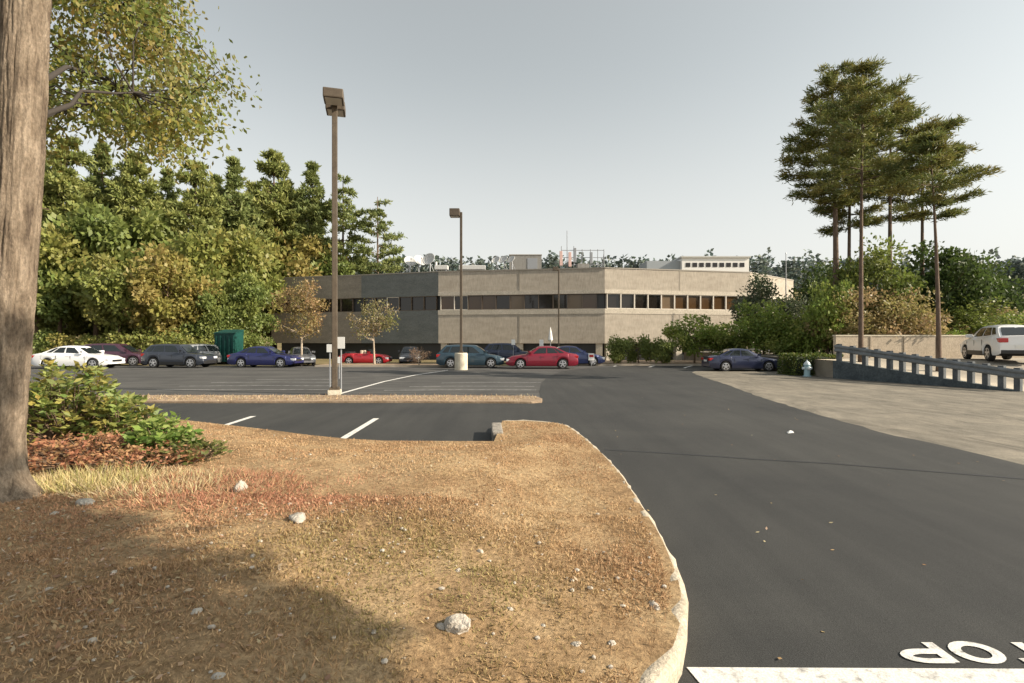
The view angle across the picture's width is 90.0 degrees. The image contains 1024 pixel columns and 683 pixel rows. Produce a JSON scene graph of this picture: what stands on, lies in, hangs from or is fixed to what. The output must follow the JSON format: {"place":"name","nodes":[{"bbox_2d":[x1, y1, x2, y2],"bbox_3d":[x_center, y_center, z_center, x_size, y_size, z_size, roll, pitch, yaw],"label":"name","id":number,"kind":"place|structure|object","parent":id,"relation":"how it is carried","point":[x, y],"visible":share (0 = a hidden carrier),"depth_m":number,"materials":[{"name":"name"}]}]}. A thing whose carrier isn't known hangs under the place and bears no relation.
{"place":"outdoors","nodes":[
{"label":"outdoors","id":0,"kind":"place"},
{"bbox_2d":[66,393,535,400],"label":"strip grass","id":1,"kind":"structure","parent":0,"point":[307,395],"depth_m":15.24,"materials":[{"name":"plant"}]},
{"bbox_2d":[29,366,623,397],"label":"old lot","id":2,"kind":"structure","parent":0,"point":[186,380],"depth_m":23.52,"materials":[{"name":"asphalt"}]},
{"bbox_2d":[31,345,124,367],"bbox_3d":[-28.275,1.000,33.473,4.728,1.496,1.990,0,0,-4],"label":"parked car","id":3,"kind":"object","parent":2,"relation":"on","point":[67,356],"visible":0.91,"depth_m":32.68,"materials":[{"name":"white paint"}]},
{"bbox_2d":[141,344,216,367],"bbox_3d":[-22.433,0.945,34.586,4.324,1.604,1.897,0,0,3],"label":"parked car","id":4,"kind":"object","parent":2,"relation":"on","point":[167,355],"visible":1,"depth_m":33.83,"materials":[{"name":"grey paint"}]},
{"bbox_2d":[227,346,303,367],"bbox_3d":[-16.811,1.022,35.034,4.586,1.451,1.930,0,0,2],"label":"parked car","id":5,"kind":"object","parent":2,"relation":"on","point":[253,356],"visible":1,"depth_m":34.21,"materials":[{"name":"blue paint"}]},
{"bbox_2d":[70,395,541,402],"bbox_3d":[-11.550,1.735,15.300,24.900,0.090,1.800,0,0,0],"label":"median strip","id":6,"kind":"object","parent":2,"relation":"on","point":[375,400],"visible":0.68,"depth_m":14.92,"materials":[{"name":"concrete"}]},
{"bbox_2d":[323,87,345,394],"bbox_3d":[-5.852,-3.130,16.900,0.620,9.800,1.490,0,0,-15],"label":"lamp post","id":7,"kind":"object","parent":2,"relation":"on","point":[334,103],"visible":0.99,"depth_m":16.82,"materials":[{"name":"metal"}]},
{"bbox_2d":[322,363,437,364],"bbox_3d":[-8.350,1.705,36.600,10.300,0.150,2.800,0,0,0],"label":"planting bed","id":8,"kind":"object","parent":2,"relation":"on","point":[386,364],"visible":0.23,"depth_m":36.29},
{"bbox_2d":[344,298,400,363],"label":"ornamental tree","id":9,"kind":"object","parent":8,"relation":"on","point":[380,323],"visible":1,"depth_m":36.58,"materials":[{"name":"brown plant"}]},
{"bbox_2d":[449,208,467,369],"bbox_3d":[-3.288,-3.153,31.600,1.095,10.006,0.800,0,0,0],"label":"lamp post","id":10,"kind":"object","parent":2,"relation":"on","point":[461,359],"visible":0.95,"depth_m":31.52,"materials":[{"name":"metal"}]},
{"bbox_2d":[436,344,503,367],"bbox_3d":[-2.767,0.973,34.586,4.490,1.549,1.897,0,0,1],"label":"parked car","id":11,"kind":"object","parent":2,"relation":"on","point":[477,356],"visible":0.84,"depth_m":33.77,"materials":[{"name":"blue paint"}]},
{"bbox_2d":[506,346,577,368],"bbox_3d":[1.925,1.015,33.425,4.634,1.466,1.950,0,0,0],"label":"parked car","id":12,"kind":"object","parent":2,"relation":"on","point":[548,356],"visible":1,"depth_m":32.59,"materials":[{"name":"red paint"}]},
{"bbox_2d":[0,411,680,682],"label":"verge terrain","id":13,"kind":"structure","parent":0,"point":[517,649],"depth_m":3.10,"materials":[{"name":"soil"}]},
{"bbox_2d":[27,358,142,444],"bbox_3d":[-5.957,0.820,6.904,1.732,1.192,1.414,0,0,0],"label":"leafy shrub","id":14,"kind":"object","parent":13,"relation":"on","point":[48,402],"visible":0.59,"depth_m":6.69,"materials":[{"name":"green plant"}]},
{"bbox_2d":[32,456,160,493],"bbox_3d":[-4.082,1.283,4.953,1.271,0.241,0.984,0,0,0],"label":"grass tuft","id":15,"kind":"object","parent":13,"relation":"on","point":[58,479],"visible":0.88,"depth_m":4.89,"materials":[{"name":"plant"}]},
{"bbox_2d":[27,428,167,472],"bbox_3d":[-4.738,1.215,5.837,1.750,0.419,1.380,0,0,0],"label":"red shrub","id":16,"kind":"object","parent":13,"relation":"on","point":[60,458],"visible":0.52,"depth_m":5.61,"materials":[{"name":"brown plant"}]},
{"bbox_2d":[76,389,164,443],"bbox_3d":[-5.079,1.006,6.704,1.021,0.778,0.882,0,0,0],"label":"leafy shrub","id":17,"kind":"object","parent":13,"relation":"on","point":[126,418],"visible":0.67,"depth_m":6.57,"materials":[{"name":"green plant"}]},
{"bbox_2d":[0,0,261,503],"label":"oak tree","id":18,"kind":"object","parent":13,"relation":"on","point":[31,107],"visible":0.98,"depth_m":5.51,"materials":[{"name":"green plant"}]},
{"bbox_2d":[69,440,209,474],"bbox_3d":[-4.084,1.247,5.642,1.330,0.302,1.118,0,0,0],"label":"red shrub","id":19,"kind":"object","parent":13,"relation":"on","point":[152,458],"visible":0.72,"depth_m":5.46,"materials":[{"name":"brown plant"}]},
{"bbox_2d":[52,462,229,500],"bbox_3d":[-3.482,1.319,4.903,1.521,0.164,1.126,0,0,0],"label":"grass tuft","id":20,"kind":"object","parent":13,"relation":"on","point":[166,473],"visible":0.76,"depth_m":4.82,"materials":[{"name":"plant"}]},
{"bbox_2d":[118,410,204,457],"bbox_3d":[-4.110,1.123,6.025,0.867,0.611,0.755,0,0,22],"label":"leafy shrub","id":21,"kind":"object","parent":13,"relation":"on","point":[147,434],"visible":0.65,"depth_m":5.95,"materials":[{"name":"green plant"}]},
{"bbox_2d":[142,435,233,465],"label":"leafy shrub","id":22,"kind":"object","parent":13,"relation":"on","point":[221,449],"visible":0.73,"depth_m":5.85,"materials":[{"name":"green plant"}]},
{"bbox_2d":[103,468,310,510],"bbox_3d":[-2.792,1.323,4.748,1.821,0.156,1.327,0,0,0],"label":"grass tuft","id":23,"kind":"object","parent":13,"relation":"on","point":[224,493],"visible":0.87,"depth_m":4.66,"materials":[{"name":"plant"}]},
{"bbox_2d":[0,424,657,682],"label":"fallen leaves","id":24,"kind":"object","parent":13,"relation":"on","point":[58,646],"visible":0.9,"depth_m":2.97,"materials":[{"name":"plant"}]},
{"bbox_2d":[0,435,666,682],"bbox_3d":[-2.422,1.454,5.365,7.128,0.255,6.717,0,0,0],"label":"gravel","id":25,"kind":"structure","parent":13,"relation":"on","point":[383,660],"depth_m":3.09,"materials":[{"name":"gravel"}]},
{"bbox_2d":[444,613,470,634],"bbox_3d":[-0.288,1.477,2.673,0.153,0.095,0.125,0,0,8],"label":"rock","id":26,"kind":"object","parent":13,"relation":"on","point":[458,623],"visible":0.97,"depth_m":2.63,"materials":[{"name":"stone"}]},
{"bbox_2d":[31,292,1023,369],"bbox_3d":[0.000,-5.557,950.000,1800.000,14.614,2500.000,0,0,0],"label":"ground","id":27,"kind":"structure","parent":0,"point":[320,361],"depth_m":42.67,"materials":[{"name":"asphalt"}]},
{"bbox_2d":[32,328,75,354],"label":"bush","id":28,"kind":"object","parent":27,"relation":"on","point":[40,342],"visible":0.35,"depth_m":40.87,"materials":[{"name":"green plant"}]},
{"bbox_2d":[34,253,83,332],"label":"broadleaf tree","id":29,"kind":"object","parent":27,"relation":"on","point":[47,315],"visible":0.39,"depth_m":43.17,"materials":[{"name":"green plant"}]},
{"bbox_2d":[37,222,97,335],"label":"broadleaf tree","id":30,"kind":"object","parent":27,"relation":"on","point":[54,248],"visible":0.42,"depth_m":43.27,"materials":[{"name":"green plant"}]},
{"bbox_2d":[46,333,94,350],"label":"bush","id":31,"kind":"object","parent":27,"relation":"on","point":[71,338],"visible":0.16,"depth_m":40.60,"materials":[{"name":"green plant"}]},
{"bbox_2d":[33,130,112,336],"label":"pine tree","id":32,"kind":"object","parent":27,"relation":"on","point":[60,188],"visible":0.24,"depth_m":49.16,"materials":[{"name":"green plant"}]},
{"bbox_2d":[36,193,141,341],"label":"broadleaf tree","id":33,"kind":"object","parent":27,"relation":"on","point":[106,229],"visible":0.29,"depth_m":45.09,"materials":[{"name":"green plant"}]},
{"bbox_2d":[65,142,120,336],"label":"pine tree","id":34,"kind":"object","parent":27,"relation":"on","point":[104,163],"visible":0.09,"depth_m":52.60,"materials":[{"name":"green plant"}]},
{"bbox_2d":[84,343,143,365],"bbox_3d":[-28.730,0.931,37.260,4.732,1.632,1.999,0,0,-10],"label":"parked car","id":35,"kind":"object","parent":27,"relation":"on","point":[131,355],"visible":0.38,"depth_m":36.60,"materials":[{"name":"red paint"}]},
{"bbox_2d":[73,252,158,334],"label":"broadleaf tree","id":36,"kind":"object","parent":27,"relation":"on","point":[109,297],"visible":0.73,"depth_m":40.91,"materials":[{"name":"green plant"}]},
{"bbox_2d":[100,323,161,351],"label":"bush","id":37,"kind":"object","parent":27,"relation":"on","point":[131,340],"visible":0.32,"depth_m":40.57,"materials":[{"name":"green plant"}]},
{"bbox_2d":[92,147,171,337],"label":"pine tree","id":38,"kind":"object","parent":27,"relation":"on","point":[132,194],"visible":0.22,"depth_m":50.75,"materials":[{"name":"green plant"}]},
{"bbox_2d":[107,204,195,328],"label":"broadleaf tree","id":39,"kind":"object","parent":27,"relation":"on","point":[147,230],"visible":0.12,"depth_m":48.74,"materials":[{"name":"green plant"}]},
{"bbox_2d":[137,324,194,351],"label":"bush","id":40,"kind":"object","parent":27,"relation":"on","point":[158,339],"visible":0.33,"depth_m":40.48,"materials":[{"name":"green plant"}]},
{"bbox_2d":[150,168,190,341],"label":"pine tree","id":41,"kind":"object","parent":27,"relation":"on","point":[167,184],"visible":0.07,"depth_m":55.67,"materials":[{"name":"green plant"}]},
{"bbox_2d":[123,241,221,337],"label":"broadleaf tree","id":42,"kind":"object","parent":27,"relation":"on","point":[150,297],"visible":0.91,"depth_m":41.37,"materials":[{"name":"brown plant"}]},
{"bbox_2d":[152,159,227,340],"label":"pine tree","id":43,"kind":"object","parent":27,"relation":"on","point":[207,211],"visible":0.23,"depth_m":53.17,"materials":[{"name":"green plant"}]},
{"bbox_2d":[167,329,214,344],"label":"bush","id":44,"kind":"object","parent":27,"relation":"on","point":[204,340],"visible":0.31,"depth_m":41.25,"materials":[{"name":"green plant"}]},
{"bbox_2d":[156,225,256,322],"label":"broadleaf tree","id":45,"kind":"object","parent":27,"relation":"on","point":[205,250],"visible":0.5,"depth_m":45.57,"materials":[{"name":"green plant"}]},
{"bbox_2d":[179,286,237,342],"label":"broadleaf tree","id":46,"kind":"object","parent":27,"relation":"on","point":[213,320],"visible":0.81,"depth_m":42.66,"materials":[{"name":"green plant"}]},
{"bbox_2d":[213,330,243,363],"bbox_3d":[-21.873,0.405,39.595,1.740,2.690,1.310,0,0,4],"label":"dumpster","id":47,"kind":"object","parent":27,"relation":"on","point":[227,342],"visible":0.63,"depth_m":39.05,"materials":[{"name":"teal"}]},
{"bbox_2d":[188,224,287,314],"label":"broadleaf tree","id":48,"kind":"object","parent":27,"relation":"on","point":[250,247],"visible":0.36,"depth_m":48.96,"materials":[{"name":"green plant"}]},
{"bbox_2d":[211,156,271,333],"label":"pine tree","id":49,"kind":"object","parent":27,"relation":"on","point":[240,202],"visible":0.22,"depth_m":59.45,"materials":[{"name":"green plant"}]},
{"bbox_2d":[219,269,281,335],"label":"broadleaf tree","id":50,"kind":"object","parent":27,"relation":"on","point":[248,297],"visible":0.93,"depth_m":45.06,"materials":[{"name":"green plant"}]},
{"bbox_2d":[243,329,275,349],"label":"bush","id":51,"kind":"object","parent":27,"relation":"on","point":[250,340],"visible":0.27,"depth_m":42.82,"materials":[{"name":"green plant"}]},
{"bbox_2d":[243,147,306,347],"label":"pine tree","id":52,"kind":"object","parent":27,"relation":"on","point":[274,199],"visible":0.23,"depth_m":64.40,"materials":[{"name":"green plant"}]},
{"bbox_2d":[258,240,304,346],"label":"broadleaf tree","id":53,"kind":"object","parent":27,"relation":"on","point":[280,266],"visible":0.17,"depth_m":60.16,"materials":[{"name":"green plant"}]},
{"bbox_2d":[270,277,330,365],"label":"ornamental tree","id":54,"kind":"object","parent":27,"relation":"on","point":[295,306],"visible":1,"depth_m":36.15,"materials":[{"name":"brown plant"}]},
{"bbox_2d":[280,160,331,266],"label":"pine tree","id":55,"kind":"object","parent":27,"relation":"on","point":[309,208],"visible":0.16,"depth_m":65.77,"materials":[{"name":"green plant"}]},
{"bbox_2d":[265,228,349,307],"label":"broadleaf tree","id":56,"kind":"object","parent":27,"relation":"on","point":[307,244],"visible":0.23,"depth_m":62.50,"materials":[{"name":"green plant"}]},
{"bbox_2d":[307,247,355,275],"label":"broadleaf tree","id":57,"kind":"object","parent":27,"relation":"on","point":[344,268],"visible":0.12,"depth_m":62.30,"materials":[{"name":"green plant"}]},
{"bbox_2d":[306,173,374,271],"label":"pine tree","id":58,"kind":"object","parent":27,"relation":"on","point":[348,214],"visible":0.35,"depth_m":65.36,"materials":[{"name":"green plant"}]},
{"bbox_2d":[339,349,391,362],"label":"parked car","id":59,"kind":"object","parent":27,"relation":"on","point":[362,356],"visible":0.88,"depth_m":38.41,"materials":[{"name":"red paint"}]},
{"bbox_2d":[348,197,406,274],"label":"pine tree","id":60,"kind":"object","parent":27,"relation":"on","point":[381,225],"visible":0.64,"depth_m":65.07,"materials":[{"name":"green plant"}]},
{"bbox_2d":[484,343,527,360],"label":"parked car","id":61,"kind":"object","parent":27,"relation":"on","point":[504,350],"visible":0.47,"depth_m":40.14,"materials":[{"name":"blue paint"}]},
{"bbox_2d":[271,267,793,359],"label":"office building","id":62,"kind":"structure","parent":27,"relation":"on","point":[598,306],"depth_m":47.84,"materials":[{"name":"concrete"}]},
{"bbox_2d":[509,254,541,268],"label":"rooftop penthouse","id":63,"kind":"object","parent":62,"relation":"on","point":[527,261],"visible":0.64,"depth_m":51.50,"materials":[{"name":"concrete"}]},
{"bbox_2d":[559,246,603,267],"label":"antenna frame","id":64,"kind":"object","parent":62,"relation":"on","point":[574,257],"visible":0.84,"depth_m":49.12,"materials":[{"name":"grey metal"}]},
{"bbox_2d":[557,346,604,365],"bbox_3d":[4.325,1.022,37.251,4.586,1.451,1.930,0,0,-6],"label":"parked car","id":65,"kind":"object","parent":27,"relation":"on","point":[582,356],"visible":0.46,"depth_m":36.53,"materials":[{"name":"blue paint"}]},
{"bbox_2d":[597,360,701,363],"bbox_3d":[10.100,1.700,40.550,11.800,0.160,7.300,0,0,0],"label":"planting bed","id":66,"kind":"object","parent":27,"relation":"on","point":[659,362],"visible":0.29,"depth_m":39.50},
{"bbox_2d":[605,334,632,362],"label":"bush","id":67,"kind":"object","parent":66,"relation":"on","point":[619,344],"visible":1,"depth_m":37.18,"materials":[{"name":"green plant"}]},
{"bbox_2d":[624,334,654,362],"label":"bush","id":68,"kind":"object","parent":66,"relation":"on","point":[643,345],"visible":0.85,"depth_m":38.23,"materials":[{"name":"green plant"}]},
{"bbox_2d":[648,336,679,363],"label":"bush","id":69,"kind":"object","parent":66,"relation":"on","point":[663,356],"visible":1,"depth_m":37.16,"materials":[{"name":"green plant"}]},
{"bbox_2d":[661,314,721,362],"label":"broadleaf tree","id":70,"kind":"object","parent":66,"relation":"on","point":[686,340],"visible":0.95,"depth_m":38.19,"materials":[{"name":"green plant"}]},
{"bbox_2d":[703,321,751,353],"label":"broadleaf tree","id":71,"kind":"object","parent":66,"relation":"on","point":[723,339],"visible":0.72,"depth_m":37.08,"materials":[{"name":"green plant"}]},
{"bbox_2d":[349,247,1023,294],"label":"treeline","id":72,"kind":"object","parent":27,"relation":"on","point":[793,269],"visible":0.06,"depth_m":130.50,"materials":[{"name":"plant"}]},
{"bbox_2d":[639,256,750,271],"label":"distant building","id":73,"kind":"structure","parent":27,"relation":"on","point":[725,263],"depth_m":110.00,"materials":[{"name":"white"}]},
{"bbox_2d":[773,58,907,354],"bbox_3d":[21.154,-8.105,33.184,7.537,20.010,7.386,0,0,37],"label":"pine tree","id":74,"kind":"object","parent":27,"relation":"on","point":[806,144],"visible":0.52,"depth_m":33.17,"materials":[{"name":"green plant"}]},
{"bbox_2d":[814,92,891,270],"bbox_3d":[23.345,-7.970,35.235,4.858,19.740,5.563,0,0,28],"label":"pine tree","id":75,"kind":"object","parent":27,"relation":"on","point":[869,219],"visible":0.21,"depth_m":34.70,"materials":[{"name":"green plant"}]},
{"bbox_2d":[805,55,930,361],"bbox_3d":[16.288,-5.688,24.215,5.352,15.177,5.452,0,0,0],"label":"pine tree","id":76,"kind":"object","parent":27,"relation":"on","point":[890,164],"visible":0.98,"depth_m":23.44,"materials":[{"name":"green plant"}]},
{"bbox_2d":[825,86,968,288],"bbox_3d":[24.832,-7.598,33.941,7.866,18.996,7.791,0,0,0],"label":"pine tree","id":77,"kind":"object","parent":27,"relation":"on","point":[940,125],"visible":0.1,"depth_m":32.73,"materials":[{"name":"green plant"}]},
{"bbox_2d":[833,361,1017,391],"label":"retaining wall","id":78,"kind":"structure","parent":27,"relation":"on","point":[848,370],"depth_m":21.76,"materials":[{"name":"concrete"}]},
{"bbox_2d":[834,344,1023,390],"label":"guardrail","id":79,"kind":"object","parent":78,"relation":"on","point":[986,370],"visible":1,"depth_m":20.11,"materials":[{"name":"metal"}]},
{"bbox_2d":[878,118,991,291],"bbox_3d":[28.138,-6.706,35.010,6.985,17.212,6.375,0,0,0],"label":"pine tree","id":80,"kind":"object","parent":27,"relation":"on","point":[921,215],"visible":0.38,"depth_m":34.09,"materials":[{"name":"green plant"}]},
{"bbox_2d":[874,128,1003,371],"bbox_3d":[17.748,-3.598,21.913,4.029,10.996,3.522,0,0,0],"label":"pine tree","id":81,"kind":"object","parent":27,"relation":"on","point":[928,144],"visible":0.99,"depth_m":21.48,"materials":[{"name":"green plant"}]},
{"bbox_2d":[46,0,1023,275],"label":"sky","id":82,"kind":"structure","parent":0,"point":[636,128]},
{"bbox_2d":[69,366,1023,682],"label":"driveway","id":83,"kind":"structure","parent":0,"point":[801,582],"depth_m":5.34,"materials":[{"name":"asphalt"}]},
{"bbox_2d":[605,449,1023,478],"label":"pavement seam","id":84,"kind":"object","parent":83,"relation":"on","point":[821,462],"visible":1,"depth_m":7.29,"materials":[{"name":"black"}]},
{"bbox_2d":[687,667,1023,682],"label":"stop bar","id":85,"kind":"object","parent":83,"relation":"on","point":[820,675],"visible":1,"depth_m":2.66,"materials":[{"name":"paint"}]},
{"bbox_2d":[900,641,1023,663],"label":"stop lettering","id":86,"kind":"object","parent":83,"relation":"on","point":[997,657],"visible":1,"depth_m":2.85,"materials":[{"name":"paint"}]},
{"bbox_2d":[491,420,688,682],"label":"kerb","id":87,"kind":"structure","parent":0,"point":[667,667],"depth_m":2.75,"materials":[{"name":"concrete"}]},
{"bbox_2d":[684,351,1023,391],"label":"raised lot","id":88,"kind":"structure","parent":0,"point":[823,367],"depth_m":23.92,"materials":[{"name":"concrete"}]},
{"bbox_2d":[728,272,783,352],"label":"broadleaf tree","id":89,"kind":"object","parent":88,"relation":"on","point":[761,294],"visible":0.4,"depth_m":39.23,"materials":[{"name":"green plant"}]},
{"bbox_2d":[729,298,798,353],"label":"broadleaf tree","id":90,"kind":"object","parent":88,"relation":"on","point":[746,329],"visible":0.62,"depth_m":35.34,"materials":[{"name":"green plant"}]},
{"bbox_2d":[754,318,818,354],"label":"broadleaf tree","id":91,"kind":"object","parent":88,"relation":"on","point":[773,344],"visible":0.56,"depth_m":33.36,"materials":[{"name":"green plant"}]},
{"bbox_2d":[774,294,809,324],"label":"broadleaf tree","id":92,"kind":"object","parent":88,"relation":"on","point":[796,310],"visible":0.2,"depth_m":38.40,"materials":[{"name":"green plant"}]},
{"bbox_2d":[783,318,832,353],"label":"broadleaf tree","id":93,"kind":"object","parent":88,"relation":"on","point":[799,349],"visible":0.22,"depth_m":32.44,"materials":[{"name":"green plant"}]},
{"bbox_2d":[784,261,852,317],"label":"broadleaf tree","id":94,"kind":"object","parent":88,"relation":"on","point":[819,279],"visible":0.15,"depth_m":42.46,"materials":[{"name":"green plant"}]},
{"bbox_2d":[789,278,855,353],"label":"broadleaf tree","id":95,"kind":"object","parent":88,"relation":"on","point":[820,309],"visible":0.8,"depth_m":31.04,"materials":[{"name":"green plant"}]},
{"bbox_2d":[808,269,878,321],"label":"broadleaf tree","id":96,"kind":"object","parent":88,"relation":"on","point":[854,306],"visible":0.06,"depth_m":32.32,"materials":[{"name":"green plant"}]},
{"bbox_2d":[803,286,917,349],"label":"broadleaf tree","id":97,"kind":"object","parent":88,"relation":"on","point":[871,328],"visible":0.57,"depth_m":29.49,"materials":[{"name":"brown plant"}]},
{"bbox_2d":[817,232,927,325],"bbox_3d":[23.281,-2.787,32.884,6.040,8.398,6.293,0,0,0],"label":"broadleaf tree","id":98,"kind":"object","parent":88,"relation":"on","point":[880,260],"visible":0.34,"depth_m":31.80,"materials":[{"name":"green plant"}]},
{"bbox_2d":[854,286,952,335],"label":"broadleaf tree","id":99,"kind":"object","parent":88,"relation":"on","point":[919,323],"visible":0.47,"depth_m":29.48,"materials":[{"name":"brown plant"}]},
{"bbox_2d":[832,335,1023,357],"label":"concrete wall","id":100,"kind":"structure","parent":88,"relation":"on","point":[923,345],"depth_m":28.05,"materials":[{"name":"concrete"}]},
{"bbox_2d":[882,239,1010,317],"bbox_3d":[27.756,-2.729,33.121,6.414,8.074,6.477,0,0,33],"label":"broadleaf tree","id":101,"kind":"object","parent":88,"relation":"on","point":[964,266],"visible":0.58,"depth_m":31.82,"materials":[{"name":"green plant"}]},
{"bbox_2d":[921,293,1018,333],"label":"broadleaf tree","id":102,"kind":"object","parent":88,"relation":"on","point":[974,316],"visible":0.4,"depth_m":30.78,"materials":[{"name":"green plant"}]},
{"bbox_2d":[958,255,1023,323],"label":"broadleaf tree","id":103,"kind":"object","parent":88,"relation":"on","point":[1016,299],"visible":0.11,"depth_m":38.14,"materials":[{"name":"green plant"}]},
{"bbox_2d":[960,324,1023,360],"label":"parked car","id":104,"kind":"object","parent":88,"relation":"on","point":[992,342],"visible":1,"depth_m":23.54,"materials":[{"name":"white paint"}]},
{"bbox_2d":[692,369,1023,464],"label":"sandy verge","id":105,"kind":"structure","parent":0,"point":[987,422],"depth_m":13.74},
{"bbox_2d":[701,348,779,370],"bbox_3d":[13.691,1.075,30.611,4.255,1.346,1.791,0,0,2],"label":"parked car","id":106,"kind":"object","parent":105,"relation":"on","point":[730,358],"visible":0.96,"depth_m":29.85,"materials":[{"name":"blue paint"}]},
{"bbox_2d":[776,352,843,375],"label":"hedge","id":107,"kind":"object","parent":105,"relation":"on","point":[792,363],"visible":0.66,"depth_m":26.33,"materials":[{"name":"green plant"}]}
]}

